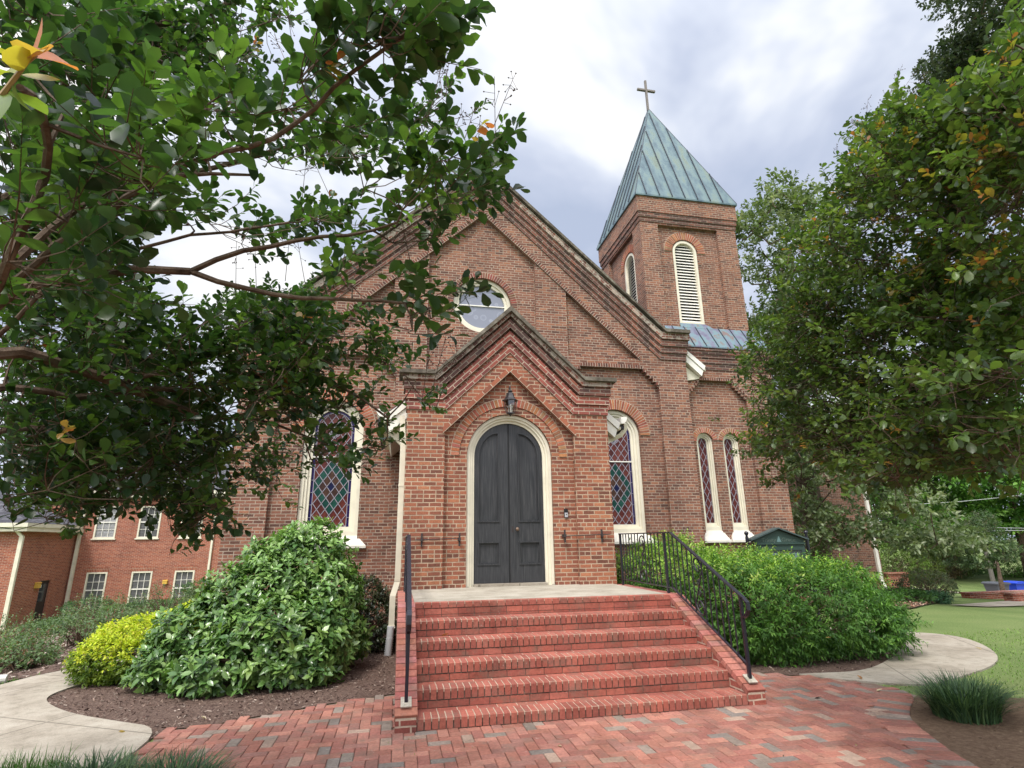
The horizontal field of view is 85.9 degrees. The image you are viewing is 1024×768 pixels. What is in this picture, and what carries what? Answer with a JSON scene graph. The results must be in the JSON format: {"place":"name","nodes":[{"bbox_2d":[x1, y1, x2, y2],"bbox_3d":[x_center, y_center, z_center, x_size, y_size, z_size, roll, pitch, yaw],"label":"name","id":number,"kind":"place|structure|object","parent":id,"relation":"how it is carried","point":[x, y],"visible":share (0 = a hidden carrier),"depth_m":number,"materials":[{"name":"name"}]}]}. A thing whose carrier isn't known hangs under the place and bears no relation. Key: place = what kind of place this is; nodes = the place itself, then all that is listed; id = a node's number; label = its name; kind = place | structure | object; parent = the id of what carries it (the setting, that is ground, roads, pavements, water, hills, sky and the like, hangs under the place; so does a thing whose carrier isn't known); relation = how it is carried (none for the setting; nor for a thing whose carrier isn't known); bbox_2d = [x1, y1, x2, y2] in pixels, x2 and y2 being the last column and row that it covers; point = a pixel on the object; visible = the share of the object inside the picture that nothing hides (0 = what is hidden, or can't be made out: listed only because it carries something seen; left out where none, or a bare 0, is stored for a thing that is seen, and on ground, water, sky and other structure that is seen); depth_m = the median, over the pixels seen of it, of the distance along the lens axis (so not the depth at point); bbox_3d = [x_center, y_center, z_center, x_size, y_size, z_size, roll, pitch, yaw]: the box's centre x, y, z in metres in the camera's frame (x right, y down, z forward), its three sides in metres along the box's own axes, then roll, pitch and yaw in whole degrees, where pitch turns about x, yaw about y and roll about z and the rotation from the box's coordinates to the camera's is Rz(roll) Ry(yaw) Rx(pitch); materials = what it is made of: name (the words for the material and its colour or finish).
{"place":"outdoors","nodes":[
{"label":"outdoors","id":0,"kind":"place"},
{"bbox_2d":[0,656,151,767],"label":"path","id":1,"kind":"structure","parent":0,"point":[31,717],"depth_m":5.16,"materials":[{"name":"concrete"}]},
{"bbox_2d":[0,0,1023,539],"label":"sky","id":2,"kind":"structure","parent":0,"point":[747,87],"materials":[{"name":"white"}]},
{"bbox_2d":[1,540,1023,762],"bbox_3d":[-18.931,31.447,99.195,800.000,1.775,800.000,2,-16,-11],"label":"ground","id":3,"kind":"structure","parent":0,"point":[954,618],"depth_m":10.84,"materials":[{"name":"plant"}]},
{"bbox_2d":[0,626,149,680],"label":"mulch bed","id":4,"kind":"object","parent":3,"relation":"on","point":[48,670],"visible":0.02,"depth_m":7.96,"materials":[{"name":"brown wood"}]},
{"bbox_2d":[0,626,44,666],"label":"rose bush","id":5,"kind":"object","parent":4,"relation":"on","point":[7,632],"visible":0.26,"depth_m":9.38,"materials":[{"name":"green plant"}]},
{"bbox_2d":[0,608,55,652],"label":"rose bush","id":6,"kind":"object","parent":4,"relation":"on","point":[13,625],"visible":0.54,"depth_m":11.30,"materials":[{"name":"green plant"}]},
{"bbox_2d":[0,626,66,673],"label":"rose bush","id":7,"kind":"object","parent":4,"relation":"on","point":[25,659],"visible":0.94,"depth_m":8.25,"materials":[{"name":"green plant"}]},
{"bbox_2d":[12,617,74,636],"bbox_3d":[-12.861,6.783,15.201,1.617,0.576,1.424,2,-16,-11],"label":"grey mound","id":8,"kind":"object","parent":4,"relation":"on","point":[45,623],"visible":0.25,"depth_m":15.04,"materials":[{"name":"green plant"}]},
{"bbox_2d":[39,614,76,622],"bbox_3d":[-13.551,7.383,17.018,2.098,0.539,1.889,-10,-18,29],"label":"grey mound","id":9,"kind":"object","parent":4,"relation":"on","point":[70,617],"visible":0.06,"depth_m":16.97,"materials":[{"name":"green plant"}]},
{"bbox_2d":[42,599,135,648],"bbox_3d":[-8.140,4.689,10.759,1.643,0.892,1.485,2,-16,-11],"label":"rose bush","id":10,"kind":"object","parent":4,"relation":"on","point":[77,636],"visible":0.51,"depth_m":10.49,"materials":[{"name":"green plant"}]},
{"bbox_2d":[58,589,143,634],"bbox_3d":[-9.538,5.351,12.886,1.987,1.045,1.783,2,-16,-11],"label":"rose bush","id":11,"kind":"object","parent":4,"relation":"on","point":[93,611],"visible":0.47,"depth_m":12.90,"materials":[{"name":"green plant"}]},
{"bbox_2d":[73,609,128,625],"bbox_3d":[-11.951,6.969,16.330,2.035,0.504,1.845,2,-16,-11],"label":"grey mound","id":12,"kind":"object","parent":4,"relation":"on","point":[97,614],"visible":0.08,"depth_m":16.22,"materials":[{"name":"green plant"}]},
{"bbox_2d":[80,605,145,645],"bbox_3d":[-7.032,4.339,9.872,1.124,0.729,1.030,2,-16,-11],"label":"rose bush","id":13,"kind":"object","parent":4,"relation":"on","point":[106,618],"visible":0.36,"depth_m":9.74,"materials":[{"name":"green plant"}]},
{"bbox_2d":[125,608,169,617],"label":"round bush","id":14,"kind":"object","parent":4,"relation":"on","point":[140,612],"visible":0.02,"depth_m":13.94,"materials":[{"name":"green plant"}]},
{"bbox_2d":[125,581,202,620],"bbox_3d":[-7.868,5.069,12.753,1.833,1.013,1.696,2,-16,-11],"label":"rose bush","id":15,"kind":"object","parent":4,"relation":"on","point":[156,601],"visible":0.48,"depth_m":12.62,"materials":[{"name":"green plant"}]},
{"bbox_2d":[145,598,190,608],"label":"round bush","id":16,"kind":"object","parent":4,"relation":"on","point":[164,600],"visible":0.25,"depth_m":19.19,"materials":[{"name":"green plant"}]},
{"bbox_2d":[60,597,119,615],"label":"round bush","id":17,"kind":"object","parent":3,"relation":"on","point":[109,602],"visible":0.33,"depth_m":22.85,"materials":[{"name":"green plant"}]},
{"bbox_2d":[99,603,127,610],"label":"feathery bush","id":18,"kind":"object","parent":3,"relation":"on","point":[112,606],"visible":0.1,"depth_m":21.31,"materials":[{"name":"green plant"}]},
{"bbox_2d":[0,454,229,629],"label":"brick annex","id":19,"kind":"object","parent":3,"relation":"on","point":[110,557],"visible":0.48,"depth_m":28.50,"materials":[{"name":"red brick"}]},
{"bbox_2d":[34,582,41,587],"bbox_3d":[-22.151,9.404,25.738,0.140,0.260,0.380,2,-16,-11],"label":"wall light","id":20,"kind":"object","parent":19,"relation":"attached to","point":[37,585],"visible":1,"depth_m":25.66,"materials":[{"name":"yellow glass"}]},
{"bbox_2d":[33,580,48,621],"bbox_3d":[-22.425,10.522,26.067,0.065,2.300,0.800,2,-16,-11],"label":"door","id":21,"kind":"structure","parent":19,"relation":"in","point":[42,592],"depth_m":26.21,"materials":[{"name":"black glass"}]},
{"bbox_2d":[78,572,107,609],"bbox_3d":[-21.443,10.621,28.246,1.080,1.810,0.150,2,-16,-11],"label":"window","id":22,"kind":"structure","parent":19,"relation":"in","point":[96,581],"depth_m":28.34,"materials":[{"name":"beige paint"}]},
{"bbox_2d":[91,506,119,539],"bbox_3d":[-21.493,7.363,29.183,1.150,1.730,0.150,2,-16,-11],"label":"window","id":23,"kind":"structure","parent":19,"relation":"in","point":[106,530],"depth_m":29.13,"materials":[{"name":"beige paint"}]},
{"bbox_2d":[127,571,152,602],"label":"window","id":24,"kind":"structure","parent":19,"relation":"in","point":[140,580],"depth_m":28.73,"materials":[{"name":"beige paint"}]},
{"bbox_2d":[134,506,161,538],"bbox_3d":[-19.469,7.449,29.581,1.160,1.730,0.150,2,-16,-11],"label":"window","id":25,"kind":"structure","parent":19,"relation":"in","point":[141,532],"depth_m":29.53,"materials":[{"name":"beige paint"}]},
{"bbox_2d":[171,570,194,597],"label":"window","id":26,"kind":"structure","parent":19,"relation":"in","point":[180,577],"depth_m":29.19,"materials":[{"name":"beige paint"}]},
{"bbox_2d":[177,510,202,538],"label":"window","id":27,"kind":"structure","parent":19,"relation":"in","point":[180,537],"depth_m":29.84,"materials":[{"name":"beige paint"}]},
{"bbox_2d":[125,598,157,610],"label":"round bush","id":28,"kind":"object","parent":3,"relation":"on","point":[136,604],"visible":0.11,"depth_m":20.63,"materials":[{"name":"green plant"}]},
{"bbox_2d":[180,578,212,598],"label":"round bush","id":29,"kind":"object","parent":3,"relation":"on","point":[194,587],"visible":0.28,"depth_m":23.72,"materials":[{"name":"green plant"}]},
{"bbox_2d":[47,627,395,739],"bbox_3d":[-3.707,4.061,7.997,4.280,0.001,6.600,2,-16,-11],"label":"mulch bed","id":30,"kind":"object","parent":3,"relation":"on","point":[253,711],"visible":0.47,"depth_m":6.12,"materials":[{"name":"brown wood"}]},
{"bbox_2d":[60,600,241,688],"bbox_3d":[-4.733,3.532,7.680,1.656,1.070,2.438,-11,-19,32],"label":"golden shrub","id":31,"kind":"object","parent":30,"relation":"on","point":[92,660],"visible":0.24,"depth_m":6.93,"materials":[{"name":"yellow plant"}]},
{"bbox_2d":[119,515,375,699],"bbox_3d":[-3.373,2.921,7.620,2.949,2.223,2.729,2,-16,-11],"label":"evergreen shrub","id":32,"kind":"object","parent":30,"relation":"on","point":[312,636],"visible":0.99,"depth_m":6.88,"materials":[{"name":"green plant"}]},
{"bbox_2d":[337,573,396,652],"bbox_3d":[-2.436,3.824,9.221,1.175,1.257,1.582,13,-21,-41],"label":"dark shrub","id":33,"kind":"object","parent":30,"relation":"on","point":[380,631],"visible":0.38,"depth_m":9.01,"materials":[{"name":"green plant"}]},
{"bbox_2d":[214,80,801,655],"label":"brick church","id":34,"kind":"structure","parent":3,"relation":"on","point":[614,370],"depth_m":13.44,"materials":[{"name":"brick"}]},
{"bbox_2d":[296,402,365,548],"bbox_3d":[-4.016,1.962,12.247,1.680,3.255,0.410,2,-16,-11],"label":"arched window","id":35,"kind":"structure","parent":34,"relation":"in","point":[327,493],"depth_m":12.21,"materials":[{"name":"beige paint"}]},
{"bbox_2d":[417,533,460,546],"bbox_3d":[-1.208,2.533,8.951,0.740,0.210,0.150,2,-16,-11],"label":"iron bar","id":36,"kind":"object","parent":34,"relation":"attached to","point":[422,539],"visible":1,"depth_m":8.88,"materials":[{"name":"grey metal"}]},
{"bbox_2d":[453,280,509,331],"bbox_3d":[-0.775,-1.975,14.102,1.480,1.480,0.110,2,-16,-11],"label":"round window","id":37,"kind":"structure","parent":34,"relation":"in","point":[480,316],"depth_m":14.12,"materials":[{"name":"beige paint"}]},
{"bbox_2d":[473,424,508,583],"bbox_3d":[-0.364,2.015,9.541,0.613,2.710,0.076,2,-16,-11],"label":"door leaf","id":38,"kind":"structure","parent":34,"relation":"in","point":[491,522],"depth_m":9.49,"materials":[{"name":"grey paint"}]},
{"bbox_2d":[502,385,517,415],"bbox_3d":[-0.030,0.294,9.763,0.256,0.570,0.307,-6,-17,18],"label":"wall lantern","id":39,"kind":"object","parent":34,"relation":"attached to","point":[509,398],"depth_m":9.72,"materials":[{"name":"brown metal"}]},
{"bbox_2d":[509,424,544,582],"bbox_3d":[0.251,2.033,9.635,0.613,2.710,0.132,2,-16,-11],"label":"door leaf","id":40,"kind":"structure","parent":34,"relation":"in","point":[527,552],"depth_m":9.62,"materials":[{"name":"grey paint"}]},
{"bbox_2d":[564,509,567,516],"bbox_3d":[0.937,2.239,9.544,0.064,0.145,0.040,2,-16,-11],"label":"door intercom","id":41,"kind":"object","parent":34,"relation":"attached to","point":[565,512],"depth_m":9.53,"materials":[{"name":"metal"}]},
{"bbox_2d":[562,529,610,541],"bbox_3d":[1.278,2.606,9.451,0.828,0.210,0.150,2,-16,-11],"label":"iron bar","id":42,"kind":"object","parent":34,"relation":"attached to","point":[564,535],"visible":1,"depth_m":9.39,"materials":[{"name":"grey metal"}]},
{"bbox_2d":[608,411,657,543],"bbox_3d":[2.591,2.244,13.549,1.680,3.255,0.410,2,-16,-11],"label":"arched window","id":43,"kind":"structure","parent":34,"relation":"in","point":[624,452],"depth_m":13.60,"materials":[{"name":"beige paint"}]},
{"bbox_2d":[697,433,730,542],"bbox_3d":[5.067,2.649,14.225,0.720,2.785,0.385,2,-16,-11],"label":"lancet window","id":44,"kind":"structure","parent":34,"relation":"in","point":[714,533],"depth_m":14.24,"materials":[{"name":"beige paint"}]},
{"bbox_2d":[723,434,753,541],"bbox_3d":[5.812,2.681,14.372,0.720,2.785,0.385,2,-16,-11],"label":"lancet window","id":45,"kind":"structure","parent":34,"relation":"in","point":[733,467],"depth_m":14.40,"materials":[{"name":"beige paint"}]},
{"bbox_2d":[744,527,820,620],"bbox_3d":[5.699,4.006,11.630,1.354,1.885,0.340,-1,-16,2],"label":"noticeboard","id":46,"kind":"object","parent":3,"relation":"on","point":[781,539],"visible":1,"depth_m":11.71,"materials":[{"name":"green metal"}]},
{"bbox_2d":[720,617,902,674],"bbox_3d":[3.994,4.494,9.878,4.580,0.001,6.360,2,-16,-11],"label":"mulch bed","id":47,"kind":"object","parent":3,"relation":"on","point":[830,667],"visible":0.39,"depth_m":7.34,"materials":[{"name":"brown wood"}]},
{"bbox_2d":[615,528,933,667],"bbox_3d":[4.089,3.405,9.081,4.482,2.073,3.889,2,-16,-11],"label":"nandina hedge","id":48,"kind":"object","parent":47,"relation":"on","point":[799,635],"visible":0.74,"depth_m":7.87,"materials":[{"name":"green plant"}]},
{"bbox_2d":[780,413,886,590],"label":"brick hall","id":49,"kind":"structure","parent":3,"relation":"on","point":[868,555],"depth_m":22.00,"materials":[{"name":"brick"}]},
{"bbox_2d":[805,591,936,609],"bbox_3d":[10.091,6.203,15.711,3.162,0.260,7.294,-16,-22,43],"label":"mulch bed","id":50,"kind":"object","parent":3,"relation":"on","point":[895,604],"visible":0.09,"depth_m":13.78,"materials":[{"name":"brown wood"}]},
{"bbox_2d":[881,585,921,599],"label":"garden plant","id":51,"kind":"object","parent":50,"relation":"on","point":[896,587],"visible":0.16,"depth_m":15.70,"materials":[{"name":"green plant"}]},
{"bbox_2d":[878,587,938,604],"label":"garden plant","id":52,"kind":"object","parent":50,"relation":"on","point":[923,598],"visible":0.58,"depth_m":15.06,"materials":[{"name":"green plant"}]},
{"bbox_2d":[919,589,954,603],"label":"garden plant","id":53,"kind":"object","parent":50,"relation":"on","point":[943,598],"visible":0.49,"depth_m":15.52,"materials":[{"name":"green plant"}]},
{"bbox_2d":[735,167,1008,591],"bbox_3d":[10.252,-0.100,18.431,7.369,14.157,7.209,2,-16,-11],"label":"magnolia","id":54,"kind":"object","parent":3,"relation":"on","point":[813,513],"visible":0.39,"depth_m":16.76,"materials":[{"name":"green plant"}]},
{"bbox_2d":[883,572,909,587],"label":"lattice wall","id":55,"kind":"structure","parent":3,"relation":"on","point":[893,576],"depth_m":21.69,"materials":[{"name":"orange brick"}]},
{"bbox_2d":[878,542,931,584],"bbox_3d":[24.180,11.579,35.435,6.646,2.876,3.236,2,-16,-11],"label":"hedge mound","id":56,"kind":"object","parent":3,"relation":"on","point":[886,567],"visible":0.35,"depth_m":35.26,"materials":[{"name":"green plant"}]},
{"bbox_2d":[866,459,954,551],"bbox_3d":[27.419,8.620,43.527,12.505,13.332,15.603,2,-16,-11],"label":"tree","id":57,"kind":"object","parent":3,"relation":"on","point":[925,481],"visible":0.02,"depth_m":38.92,"materials":[{"name":"green plant"}]},
{"bbox_2d":[880,545,948,583],"bbox_3d":[27.239,12.441,37.913,6.569,2.848,3.279,2,-16,-11],"label":"hedge mound","id":58,"kind":"object","parent":3,"relation":"on","point":[930,569],"visible":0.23,"depth_m":37.50,"materials":[{"name":"green plant"}]},
{"bbox_2d":[886,553,968,580],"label":"hedge mound","id":59,"kind":"object","parent":3,"relation":"on","point":[957,571],"visible":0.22,"depth_m":40.16,"materials":[{"name":"green plant"}]},
{"bbox_2d":[895,568,960,598],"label":"clipped hedge","id":60,"kind":"object","parent":3,"relation":"on","point":[942,576],"visible":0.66,"depth_m":17.48,"materials":[{"name":"green plant"}]},
{"bbox_2d":[905,555,979,579],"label":"hedge mound","id":61,"kind":"object","parent":3,"relation":"on","point":[969,572],"visible":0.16,"depth_m":41.37,"materials":[{"name":"green plant"}]},
{"bbox_2d":[869,428,1023,582],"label":"tree","id":62,"kind":"object","parent":3,"relation":"on","point":[951,486],"visible":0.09,"depth_m":37.70,"materials":[{"name":"green plant"}]},
{"bbox_2d":[870,448,1023,577],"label":"tree","id":63,"kind":"object","parent":3,"relation":"on","point":[1021,503],"visible":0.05,"depth_m":39.90,"materials":[{"name":"green plant"}]},
{"bbox_2d":[928,554,987,574],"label":"hedge mound","id":64,"kind":"object","parent":3,"relation":"on","point":[982,573],"visible":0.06,"depth_m":45.27,"materials":[{"name":"green plant"}]},
{"bbox_2d":[893,0,1023,104],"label":"evergreen tree","id":65,"kind":"object","parent":3,"relation":"on","point":[961,48],"visible":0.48,"depth_m":13.06,"materials":[{"name":"green plant"}]},
{"bbox_2d":[910,695,1023,767],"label":"mulch bed","id":66,"kind":"object","parent":3,"relation":"on","point":[968,743],"visible":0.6,"depth_m":4.70,"materials":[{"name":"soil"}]},
{"bbox_2d":[708,0,1023,531],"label":"crepe myrtle","id":67,"kind":"object","parent":66,"relation":"on","point":[951,143],"visible":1,"depth_m":3.17,"materials":[{"name":"green plant"}]},
{"bbox_2d":[883,668,1023,724],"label":"liriope","id":68,"kind":"object","parent":66,"relation":"on","point":[951,702],"visible":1,"depth_m":5.13,"materials":[{"name":"green plant"}]},
{"bbox_2d":[910,671,1021,707],"bbox_3d":[4.607,3.080,5.543,0.908,0.328,1.077,10,-19,-33],"label":"liriope","id":69,"kind":"object","parent":66,"relation":"on","point":[972,681],"visible":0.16,"depth_m":5.54,"materials":[{"name":"green plant"}]},
{"bbox_2d":[927,393,1023,570],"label":"tree","id":70,"kind":"object","parent":3,"relation":"on","point":[998,493],"visible":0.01,"depth_m":44.08,"materials":[{"name":"green plant"}]},
{"bbox_2d":[936,445,1023,570],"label":"tree","id":71,"kind":"object","parent":3,"relation":"on","point":[1019,538],"visible":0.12,"depth_m":38.24,"materials":[{"name":"green plant"}]},
{"bbox_2d":[939,509,1023,590],"bbox_3d":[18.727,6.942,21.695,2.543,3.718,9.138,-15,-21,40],"label":"spreading tree","id":72,"kind":"object","parent":3,"relation":"on","point":[967,562],"visible":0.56,"depth_m":19.34,"materials":[{"name":"green plant"}]},
{"bbox_2d":[948,386,1023,534],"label":"tree","id":73,"kind":"object","parent":3,"relation":"on","point":[1009,509],"visible":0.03,"depth_m":38.39,"materials":[{"name":"green plant"}]},
{"bbox_2d":[981,519,995,580],"bbox_3d":[28.941,10.909,33.386,1.000,6.022,0.293,2,-16,-11],"label":"utility pole","id":74,"kind":"object","parent":3,"relation":"on","point":[991,574],"visible":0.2,"depth_m":33.17,"materials":[{"name":"grey wood"}]},
{"bbox_2d":[959,590,1023,598],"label":"wall","id":75,"kind":"structure","parent":3,"relation":"on","point":[987,594],"depth_m":20.38,"materials":[{"name":"red brick"}]},
{"bbox_2d":[979,548,1023,577],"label":"hedge mound","id":76,"kind":"object","parent":3,"relation":"on","point":[1018,572],"visible":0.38,"depth_m":41.81,"materials":[{"name":"green plant"}]},
{"bbox_2d":[1001,592,1023,600],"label":"wall","id":77,"kind":"structure","parent":3,"relation":"on","point":[1013,596],"depth_m":19.09,"materials":[{"name":"red brick"}]},
{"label":"mulch bed","id":78,"kind":"structure","parent":3,"relation":"on","visible":0},
{"bbox_2d":[0,740,83,767],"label":"grass tuft","id":79,"kind":"object","parent":78,"relation":"on","point":[34,765],"visible":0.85,"depth_m":4.07,"materials":[{"name":"green plant"}]},
{"bbox_2d":[40,744,176,767],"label":"liriope","id":80,"kind":"object","parent":78,"relation":"on","point":[108,761],"visible":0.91,"depth_m":3.98,"materials":[{"name":"green plant"}]},
{"bbox_2d":[0,0,529,556],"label":"crepe myrtle","id":81,"kind":"object","parent":78,"relation":"on","point":[84,422],"visible":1,"depth_m":2.11,"materials":[{"name":"green plant"}]},
{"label":"lawn grass","id":82,"kind":"object","parent":3,"relation":"on","visible":0},
{"bbox_2d":[0,674,8,683],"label":"drain pipe","id":83,"kind":"object","parent":82,"relation":"on","point":[3,678],"visible":1,"depth_m":7.06,"materials":[{"name":"white plastic"}]},
{"bbox_2d":[133,672,979,767],"bbox_3d":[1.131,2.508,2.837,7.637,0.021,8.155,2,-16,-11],"label":"brick paving","id":84,"kind":"structure","parent":0,"point":[821,732],"depth_m":4.75,"materials":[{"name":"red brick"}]},
{"bbox_2d":[110,743,248,767],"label":"liriope","id":85,"kind":"object","parent":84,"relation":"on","point":[181,763],"visible":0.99,"depth_m":3.94,"materials":[{"name":"green plant"}]},
{"bbox_2d":[394,584,765,734],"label":"brick steps","id":86,"kind":"structure","parent":84,"relation":"on","point":[501,655],"depth_m":6.07,"materials":[{"name":"red brick"}]},
{"bbox_2d":[400,535,411,707],"bbox_3d":[-1.305,2.679,6.802,0.100,1.594,3.466,2,-16,-11],"label":"handrail","id":87,"kind":"object","parent":86,"relation":"on","point":[406,701],"visible":1,"depth_m":5.43,"materials":[{"name":"black metal"}]},
{"bbox_2d":[618,532,757,683],"bbox_3d":[2.175,2.827,7.487,0.100,1.594,3.466,2,-16,-11],"label":"handrail","id":88,"kind":"object","parent":86,"relation":"on","point":[749,677],"visible":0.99,"depth_m":6.94,"materials":[{"name":"black metal"}]},
{"bbox_2d":[799,628,997,685],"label":"path","id":89,"kind":"structure","parent":0,"point":[942,652],"depth_m":7.35,"materials":[{"name":"concrete"}]},
{"bbox_2d":[883,628,1023,697],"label":"lawn grass","id":90,"kind":"structure","parent":0,"point":[992,633],"depth_m":7.99,"materials":[{"name":"green plant"}]},
{"bbox_2d":[925,494,1023,503],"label":"overhead cable","id":91,"kind":"object","parent":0,"point":[968,500],"visible":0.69,"depth_m":34.12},
{"bbox_2d":[956,601,1023,606],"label":"path","id":92,"kind":"structure","parent":0,"point":[1007,603],"depth_m":16.35,"materials":[{"name":"concrete"}]},
{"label":"path","id":93,"kind":"structure","parent":0,"visible":0},
{"bbox_2d":[981,581,1010,590],"bbox_3d":[24.050,10.278,27.259,0.820,0.902,0.820,2,-16,-11],"label":"wheeled bin","id":94,"kind":"object","parent":93,"relation":"on","point":[991,585],"visible":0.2,"depth_m":27.16,"materials":[{"name":"plastic"}]},
{"bbox_2d":[1003,581,1023,589],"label":"wheeled bin","id":95,"kind":"object","parent":93,"relation":"on","point":[1016,585],"visible":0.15,"depth_m":27.24,"materials":[{"name":"plastic"}]}
]}

